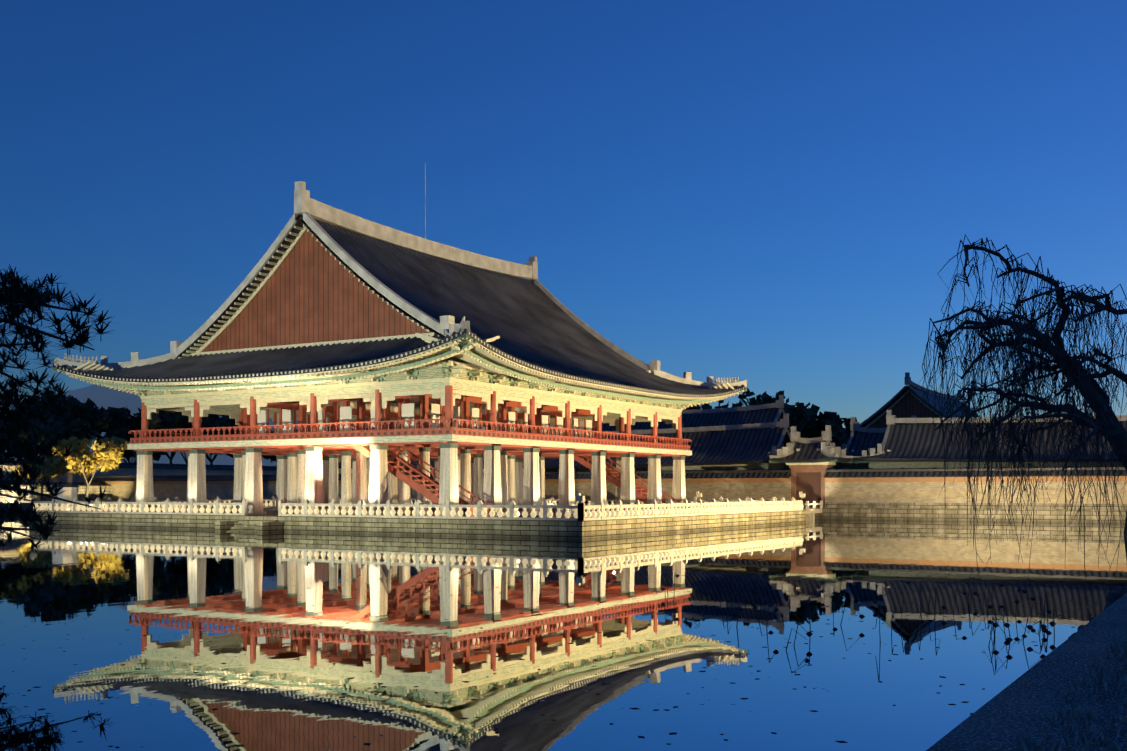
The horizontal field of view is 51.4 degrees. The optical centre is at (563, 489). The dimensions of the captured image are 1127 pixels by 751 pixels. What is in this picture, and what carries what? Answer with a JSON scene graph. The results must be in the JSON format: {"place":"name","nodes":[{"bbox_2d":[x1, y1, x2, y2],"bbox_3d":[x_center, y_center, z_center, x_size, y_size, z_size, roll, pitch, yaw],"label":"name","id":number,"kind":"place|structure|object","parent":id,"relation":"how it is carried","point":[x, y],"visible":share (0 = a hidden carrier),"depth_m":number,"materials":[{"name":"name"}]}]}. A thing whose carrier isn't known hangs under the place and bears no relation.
{"place":"outdoors","nodes":[
{"label":"outdoors","id":0,"kind":"place"},
{"bbox_2d":[93,426,135,462],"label":"tree","id":1,"kind":"object","parent":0,"point":[124,460],"depth_m":198.43,"materials":[{"name":"plant"}]},
{"bbox_2d":[165,452,175,463],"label":"tree","id":2,"kind":"object","parent":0,"point":[171,457],"visible":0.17,"depth_m":215.59,"materials":[{"name":"black plant"}]},
{"bbox_2d":[0,384,352,465],"bbox_3d":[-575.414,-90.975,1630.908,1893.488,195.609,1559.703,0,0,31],"label":"hill","id":3,"kind":"structure","parent":0,"point":[99,396],"depth_m":1458.29,"materials":[{"name":"plant"}]},
{"bbox_2d":[263,430,297,462],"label":"tree","id":4,"kind":"object","parent":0,"point":[272,458],"depth_m":246.12,"materials":[{"name":"plant"}]},
{"bbox_2d":[202,228,483,358],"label":"pavilion gable boards","id":5,"kind":"object","parent":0,"point":[312,290],"visible":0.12,"depth_m":83.87,"materials":[{"name":"brown wood"}]},
{"bbox_2d":[242,451,544,514],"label":"stone pillars","id":6,"kind":"structure","parent":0,"point":[296,466],"depth_m":91.30,"materials":[{"name":"white stone"}]},
{"bbox_2d":[53,337,742,406],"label":"pavilion eave boards","id":7,"kind":"object","parent":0,"point":[398,368],"visible":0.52,"depth_m":79.11,"materials":[{"name":"beige wood"}]},
{"bbox_2d":[53,214,746,396],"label":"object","id":8,"kind":"object","parent":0,"point":[300,222],"visible":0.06,"depth_m":84.81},
{"bbox_2d":[54,181,746,387],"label":"pavilion roof ridges","id":9,"kind":"object","parent":8,"relation":"on","point":[307,207],"visible":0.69,"depth_m":88.44,"materials":[{"name":"grey stone"}]},
{"bbox_2d":[425,176,425,238],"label":"lightning rod","id":10,"kind":"object","parent":9,"relation":"attached to","point":[425,207],"visible":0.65,"depth_m":95.69,"materials":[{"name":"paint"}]},
{"bbox_2d":[56,332,743,396],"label":"pavilion eave tiles","id":11,"kind":"object","parent":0,"point":[397,357],"visible":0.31,"depth_m":78.67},
{"bbox_2d":[53,333,746,404],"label":"pavilion roof soffit","id":12,"kind":"structure","parent":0,"point":[464,340],"depth_m":70.47,"materials":[{"name":"green wood"}]},
{"bbox_2d":[57,224,743,393],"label":"pavilion roof tiles","id":13,"kind":"object","parent":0,"point":[546,332],"visible":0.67,"depth_m":88.47,"materials":[{"name":"grey tile"}]},
{"bbox_2d":[57,333,743,407],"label":"roof eaves","id":14,"kind":"object","parent":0,"point":[462,355],"visible":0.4,"depth_m":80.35,"materials":[{"name":"beige wood"}]},
{"bbox_2d":[136,364,680,408],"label":"green pavilion arms","id":15,"kind":"object","parent":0,"point":[447,375],"visible":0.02,"depth_m":78.28},
{"bbox_2d":[132,445,685,516],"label":"stone pillars","id":16,"kind":"structure","parent":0,"point":[527,484],"depth_m":85.89,"materials":[{"name":"white stone"}]},
{"bbox_2d":[127,381,691,455],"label":"painted pavilion beams","id":17,"kind":"structure","parent":16,"relation":"on","point":[438,385],"depth_m":82.43,"materials":[{"name":"wood"}]},
{"bbox_2d":[137,443,684,462],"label":"pavilion pillar caps","id":18,"kind":"object","parent":16,"relation":"on","point":[372,447],"visible":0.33,"depth_m":88.38,"materials":[{"name":"wood"}]},
{"bbox_2d":[128,386,691,516],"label":"red pavilion wood","id":19,"kind":"object","parent":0,"point":[247,426],"visible":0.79,"depth_m":85.60,"materials":[{"name":"red wood"}]},
{"bbox_2d":[257,403,591,438],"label":"pavilion paper doors","id":20,"kind":"structure","parent":19,"relation":"in","point":[346,414],"depth_m":87.95,"materials":[{"name":"white"}]},
{"bbox_2d":[131,430,689,516],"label":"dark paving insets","id":21,"kind":"object","parent":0,"point":[365,434],"visible":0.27,"depth_m":80.69,"materials":[{"name":"red wood"}]},
{"bbox_2d":[143,357,679,415],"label":"frieze","id":22,"kind":"object","parent":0,"point":[431,373],"depth_m":78.73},
{"bbox_2d":[135,361,688,511],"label":"pale pavilion trim","id":23,"kind":"structure","parent":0,"point":[188,410],"depth_m":82.96,"materials":[{"name":"beige wood"}]},
{"bbox_2d":[178,224,649,372],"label":"gable trim","id":24,"kind":"structure","parent":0,"point":[198,352],"depth_m":85.09,"materials":[{"name":"beige wood"}]},
{"bbox_2d":[29,511,805,539],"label":"island walls","id":25,"kind":"structure","parent":0,"point":[540,529],"depth_m":77.18,"materials":[{"name":"beige stone"}]},
{"bbox_2d":[30,492,804,520],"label":"stone railing","id":26,"kind":"object","parent":25,"relation":"on","point":[479,506],"visible":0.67,"depth_m":78.86,"materials":[{"name":"beige stone"}]},
{"bbox_2d":[33,500,803,517],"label":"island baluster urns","id":27,"kind":"object","parent":25,"relation":"on","point":[616,512],"visible":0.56,"depth_m":78.48,"materials":[{"name":"stone"}]},
{"bbox_2d":[37,506,806,521],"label":"terrace floor","id":28,"kind":"structure","parent":25,"relation":"on","point":[271,512],"depth_m":80.81,"materials":[{"name":"beige stone"}]},
{"bbox_2d":[52,487,76,510],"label":"kiosk body","id":29,"kind":"object","parent":28,"relation":"on","point":[70,493],"visible":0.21,"depth_m":92.59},
{"bbox_2d":[52,484,78,486],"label":"kiosk roof","id":30,"kind":"structure","parent":29,"relation":"on","point":[69,485],"depth_m":92.65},
{"bbox_2d":[390,354,492,404],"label":"pavilion ceilings","id":31,"kind":"object","parent":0,"point":[416,401],"depth_m":112.65,"materials":[{"name":"wood"}]},
{"bbox_2d":[338,463,785,468],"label":"corridor roof soffit","id":32,"kind":"structure","parent":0,"point":[730,464],"depth_m":118.90,"materials":[{"name":"wood"}]},
{"bbox_2d":[0,515,1126,750],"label":"pond water","id":33,"kind":"structure","parent":0,"point":[84,611],"depth_m":23.08,"materials":[{"name":"blue liquid"}]},
{"bbox_2d":[1,546,1084,745],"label":"floating leaves","id":34,"kind":"object","parent":33,"relation":"on","point":[609,657],"visible":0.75,"depth_m":19.80,"materials":[{"name":"grey"}]},
{"bbox_2d":[658,569,1093,649],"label":"water plants","id":35,"kind":"object","parent":33,"relation":"on","point":[1043,628],"visible":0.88,"depth_m":25.60,"materials":[{"name":"black plant"}]},
{"bbox_2d":[0,465,1126,503],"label":"wall","id":36,"kind":"structure","parent":0,"point":[904,492],"depth_m":110.69,"materials":[{"name":"beige stone"}]},
{"bbox_2d":[0,0,1126,430],"label":"sky","id":37,"kind":"structure","parent":0,"point":[773,195],"materials":[{"name":"blue"}]},
{"bbox_2d":[338,428,790,468],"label":"corridor roof tiles","id":38,"kind":"object","parent":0,"point":[729,447],"visible":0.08,"depth_m":123.90,"materials":[{"name":"grey tile"}]},
{"bbox_2d":[338,414,791,462],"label":"corridor roof ridges","id":39,"kind":"object","parent":38,"relation":"on","point":[783,423],"visible":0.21,"depth_m":125.04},
{"bbox_2d":[338,469,790,473],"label":"corridor walls","id":40,"kind":"structure","parent":0,"point":[686,470],"depth_m":122.87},
{"bbox_2d":[338,463,790,472],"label":"corridor brackets","id":41,"kind":"object","parent":40,"relation":"on","point":[753,466],"visible":0.07,"depth_m":122.37,"materials":[{"name":"wood"}]},
{"bbox_2d":[9,482,1126,509],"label":"footing wall","id":42,"kind":"structure","parent":0,"point":[929,505],"depth_m":105.52,"materials":[{"name":"beige stone"}]},
{"bbox_2d":[88,476,1126,483],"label":"wall","id":43,"kind":"structure","parent":0,"point":[865,479],"depth_m":110.65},
{"bbox_2d":[89,462,1125,477],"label":"wall","id":44,"kind":"structure","parent":0,"point":[854,470],"depth_m":114.50,"materials":[{"name":"beige stone"}]},
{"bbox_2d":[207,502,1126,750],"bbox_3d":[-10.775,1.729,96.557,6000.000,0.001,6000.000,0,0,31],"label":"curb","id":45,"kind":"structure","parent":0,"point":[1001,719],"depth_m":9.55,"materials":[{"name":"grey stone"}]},
{"bbox_2d":[17,455,70,500],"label":"autumn tree","id":46,"kind":"object","parent":45,"relation":"on","point":[58,466],"depth_m":149.01,"materials":[{"name":"green plant"}]},
{"bbox_2d":[0,485,110,502],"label":"terrace facing","id":47,"kind":"object","parent":45,"relation":"on","point":[81,490],"depth_m":158.27,"materials":[{"name":"stone"}]},
{"bbox_2d":[0,264,114,560],"bbox_3d":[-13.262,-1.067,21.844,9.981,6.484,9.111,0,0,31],"label":"pine","id":48,"kind":"object","parent":45,"relation":"on","point":[27,293],"depth_m":22.99,"materials":[{"name":"plant"}]},
{"bbox_2d":[52,435,129,496],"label":"autumn tree","id":49,"kind":"object","parent":45,"relation":"on","point":[107,450],"depth_m":155.87,"materials":[{"name":"yellow plant"}]},
{"bbox_2d":[0,503,1126,523],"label":"pond retaining walls","id":50,"kind":"structure","parent":45,"relation":"on","point":[958,515],"depth_m":104.23,"materials":[{"name":"stone"}]},
{"bbox_2d":[753,501,822,519],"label":"stone bridge","id":51,"kind":"structure","parent":50,"relation":"on","point":[810,514],"depth_m":108.78,"materials":[{"name":"beige stone"}]},
{"bbox_2d":[4,463,1126,481],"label":"wall","id":52,"kind":"structure","parent":45,"relation":"on","point":[788,475],"depth_m":114.19,"materials":[{"name":"beige stone"}]},
{"bbox_2d":[684,403,711,409],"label":"court tree","id":53,"kind":"object","parent":45,"relation":"on","point":[706,406],"depth_m":160.69,"materials":[{"name":"plant"}]},
{"bbox_2d":[714,388,790,417],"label":"court tree","id":54,"kind":"object","parent":45,"relation":"on","point":[764,398],"visible":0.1,"depth_m":179.10,"materials":[{"name":"green plant"}]},
{"bbox_2d":[769,425,852,458],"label":"gate roof ridges","id":55,"kind":"object","parent":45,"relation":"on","point":[827,450],"visible":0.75,"depth_m":112.25,"materials":[{"name":"grey stone"}]},
{"bbox_2d":[784,402,856,443],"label":"court tree","id":56,"kind":"object","parent":45,"relation":"on","point":[811,423],"depth_m":141.55,"materials":[{"name":"plant"}]},
{"bbox_2d":[852,410,1126,458],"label":"corridor roof ridges","id":57,"kind":"object","parent":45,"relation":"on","point":[891,419],"visible":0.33,"depth_m":114.11,"materials":[{"name":"grey tile"}]},
{"bbox_2d":[592,409,789,462],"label":"hall roof tiles","id":58,"kind":"object","parent":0,"point":[731,418],"visible":0.08,"depth_m":135.29,"materials":[{"name":"grey tile"}]},
{"bbox_2d":[682,395,790,431],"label":"hall roof ridges","id":59,"kind":"object","parent":58,"relation":"on","point":[779,403],"visible":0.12,"depth_m":134.47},
{"bbox_2d":[769,441,851,462],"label":"gate roof tiles","id":60,"kind":"object","parent":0,"point":[808,452],"visible":0.69,"depth_m":111.80,"materials":[{"name":"grey tile"}]},
{"bbox_2d":[789,465,832,506],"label":"gate frame","id":61,"kind":"object","parent":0,"point":[822,469],"visible":0.58,"depth_m":111.99,"materials":[{"name":"brown wood"}]},
{"bbox_2d":[796,472,820,506],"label":"gate doors","id":62,"kind":"structure","parent":61,"relation":"in","point":[808,484],"depth_m":112.26,"materials":[{"name":"brown wood"}]},
{"bbox_2d":[786,462,835,464],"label":"gate brackets","id":63,"kind":"object","parent":61,"relation":"on","point":[827,463],"visible":0.5,"depth_m":111.65,"materials":[{"name":"beige wood"}]},
{"bbox_2d":[769,459,851,462],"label":"roof eave","id":64,"kind":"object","parent":63,"relation":"on","point":[835,460],"depth_m":111.38,"materials":[{"name":"wood"}]},
{"bbox_2d":[838,465,868,469],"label":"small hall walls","id":65,"kind":"structure","parent":0,"point":[846,467],"depth_m":120.47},
{"bbox_2d":[836,463,856,464],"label":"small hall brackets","id":66,"kind":"object","parent":65,"relation":"on","point":[846,464],"visible":0.07,"depth_m":120.45,"materials":[{"name":"green wood"}]},
{"bbox_2d":[842,415,915,453],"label":"small hall roof ridges","id":67,"kind":"object","parent":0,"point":[854,426],"visible":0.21,"depth_m":122.21,"materials":[{"name":"grey tile"}]},
{"bbox_2d":[852,461,907,465],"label":"roof eave","id":68,"kind":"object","parent":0,"point":[863,463],"depth_m":113.27,"materials":[{"name":"wood"}]},
{"bbox_2d":[846,431,919,458],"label":"small hall roof tiles","id":69,"kind":"object","parent":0,"point":[863,440],"visible":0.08,"depth_m":121.31,"materials":[{"name":"grey tile"}]},
{"bbox_2d":[831,385,977,448],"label":"hall roof tiles","id":70,"kind":"object","parent":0,"point":[930,396],"visible":0.02,"depth_m":142.56,"materials":[{"name":"grey tile"}]},
{"bbox_2d":[865,389,953,427],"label":"roof trim","id":71,"kind":"structure","parent":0,"point":[894,404],"depth_m":140.04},
{"bbox_2d":[868,392,955,427],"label":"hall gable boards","id":72,"kind":"object","parent":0,"point":[908,404],"visible":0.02,"depth_m":139.94,"materials":[{"name":"brown wood"}]},
{"bbox_2d":[869,466,1108,468],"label":"corridor columns","id":73,"kind":"structure","parent":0,"point":[966,467],"depth_m":109.65,"materials":[{"name":"red wood"}]},
{"bbox_2d":[852,421,1126,461],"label":"corridor roof tiles","id":74,"kind":"object","parent":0,"point":[903,442],"visible":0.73,"depth_m":111.35,"materials":[{"name":"grey tile"}]},
{"bbox_2d":[869,462,1122,467],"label":"corridor brackets","id":75,"kind":"object","parent":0,"point":[907,464],"visible":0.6,"depth_m":110.46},
{"bbox_2d":[873,466,1123,468],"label":"corridor walls","id":76,"kind":"structure","parent":0,"point":[986,467],"depth_m":110.05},
{"bbox_2d":[1105,702,1126,714],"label":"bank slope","id":77,"kind":"structure","parent":0,"point":[1110,707],"depth_m":9.20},
{"bbox_2d":[915,234,1126,621],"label":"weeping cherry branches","id":78,"kind":"object","parent":77,"relation":"on","point":[1104,422],"visible":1,"depth_m":11.04,"materials":[{"name":"black plant"}]},
{"bbox_2d":[1016,626,1126,750],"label":"bank grass","id":79,"kind":"structure","parent":77,"relation":"on","point":[1027,745],"depth_m":8.80,"materials":[{"name":"plant"}]},
{"bbox_2d":[1068,587,1126,637],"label":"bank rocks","id":80,"kind":"object","parent":77,"relation":"on","point":[1112,597],"visible":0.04,"depth_m":21.57,"materials":[{"name":"grey stone"}]},
{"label":"terrace","id":81,"kind":"structure","parent":0,"visible":0},
{"bbox_2d":[13,394,99,427],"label":"tree","id":82,"kind":"object","parent":81,"relation":"on","point":[83,408],"visible":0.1,"depth_m":187.68,"materials":[{"name":"green plant"}]},
{"bbox_2d":[33,417,98,448],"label":"tree","id":83,"kind":"object","parent":81,"relation":"on","point":[79,430],"visible":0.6,"depth_m":165.60,"materials":[{"name":"green plant"}]},
{"bbox_2d":[24,392,112,438],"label":"tree","id":84,"kind":"object","parent":81,"relation":"on","point":[99,426],"visible":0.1,"depth_m":194.90,"materials":[{"name":"plant"}]},
{"bbox_2d":[102,425,165,462],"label":"tree","id":85,"kind":"object","parent":81,"relation":"on","point":[120,432],"depth_m":182.86,"materials":[{"name":"plant"}]},
{"bbox_2d":[102,406,184,437],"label":"tree","id":86,"kind":"object","parent":81,"relation":"on","point":[119,417],"visible":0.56,"depth_m":197.87,"materials":[{"name":"green plant"}]},
{"bbox_2d":[174,411,228,463],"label":"tree","id":87,"kind":"object","parent":81,"relation":"on","point":[210,420],"depth_m":206.38,"materials":[{"name":"plant"}]},
{"bbox_2d":[205,414,237,464],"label":"tree","id":88,"kind":"object","parent":81,"relation":"on","point":[224,419],"depth_m":229.23,"materials":[{"name":"plant"}]},
{"bbox_2d":[222,422,276,457],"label":"tree","id":89,"kind":"object","parent":81,"relation":"on","point":[228,424],"depth_m":229.47,"materials":[{"name":"plant"}]},
{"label":"big hall","id":90,"kind":"object","parent":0,"visible":0},
{"bbox_2d":[830,372,978,441],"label":"big hall roof ridges","id":91,"kind":"object","parent":90,"relation":"on","point":[908,381],"visible":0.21,"depth_m":140.77,"materials":[{"name":"grey tile"}]}
]}

